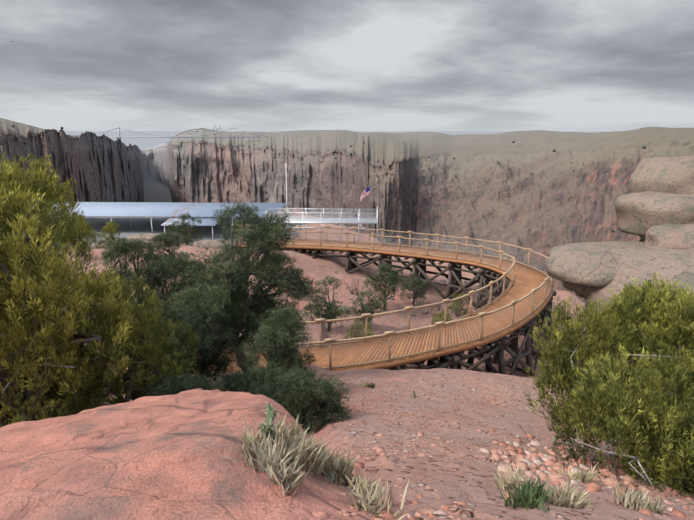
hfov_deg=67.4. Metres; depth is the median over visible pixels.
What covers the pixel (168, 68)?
sky
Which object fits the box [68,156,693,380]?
boulders
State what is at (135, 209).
pavilion roof
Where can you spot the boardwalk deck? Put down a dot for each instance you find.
(527, 280)
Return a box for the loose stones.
[330,375,693,519]
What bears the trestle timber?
on the ground at (153, 458)
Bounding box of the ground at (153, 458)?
[0,209,693,519]
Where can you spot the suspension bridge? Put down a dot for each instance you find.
(120, 137)
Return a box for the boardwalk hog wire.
[108,227,549,379]
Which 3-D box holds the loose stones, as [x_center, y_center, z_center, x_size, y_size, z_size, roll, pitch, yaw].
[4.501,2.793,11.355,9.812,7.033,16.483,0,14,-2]
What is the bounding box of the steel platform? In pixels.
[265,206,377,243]
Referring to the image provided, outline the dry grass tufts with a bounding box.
[75,243,666,519]
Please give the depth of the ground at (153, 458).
4.64 m
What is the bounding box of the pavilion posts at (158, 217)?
[79,204,286,237]
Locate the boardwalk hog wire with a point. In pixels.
(362, 237)
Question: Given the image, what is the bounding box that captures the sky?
[0,0,693,149]
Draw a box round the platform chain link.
[266,209,376,221]
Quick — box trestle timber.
[234,240,556,375]
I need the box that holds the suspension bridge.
[96,123,269,143]
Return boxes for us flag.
[360,187,369,201]
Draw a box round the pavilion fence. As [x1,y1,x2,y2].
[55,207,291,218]
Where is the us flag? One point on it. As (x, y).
(365, 192)
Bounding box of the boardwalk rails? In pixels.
[91,225,552,370]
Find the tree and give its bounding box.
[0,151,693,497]
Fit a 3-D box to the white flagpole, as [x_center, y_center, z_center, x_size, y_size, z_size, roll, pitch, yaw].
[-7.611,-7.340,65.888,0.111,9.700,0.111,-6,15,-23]
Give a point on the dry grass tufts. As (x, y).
(293, 453)
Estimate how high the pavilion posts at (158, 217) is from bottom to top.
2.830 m
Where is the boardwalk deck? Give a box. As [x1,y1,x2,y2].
[89,239,553,389]
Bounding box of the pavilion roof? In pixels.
[50,202,286,225]
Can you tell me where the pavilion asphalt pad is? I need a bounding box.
[13,217,305,242]
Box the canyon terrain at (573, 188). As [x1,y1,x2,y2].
[0,118,693,303]
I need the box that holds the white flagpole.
[285,163,287,213]
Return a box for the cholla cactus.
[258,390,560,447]
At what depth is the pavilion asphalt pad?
80.21 m

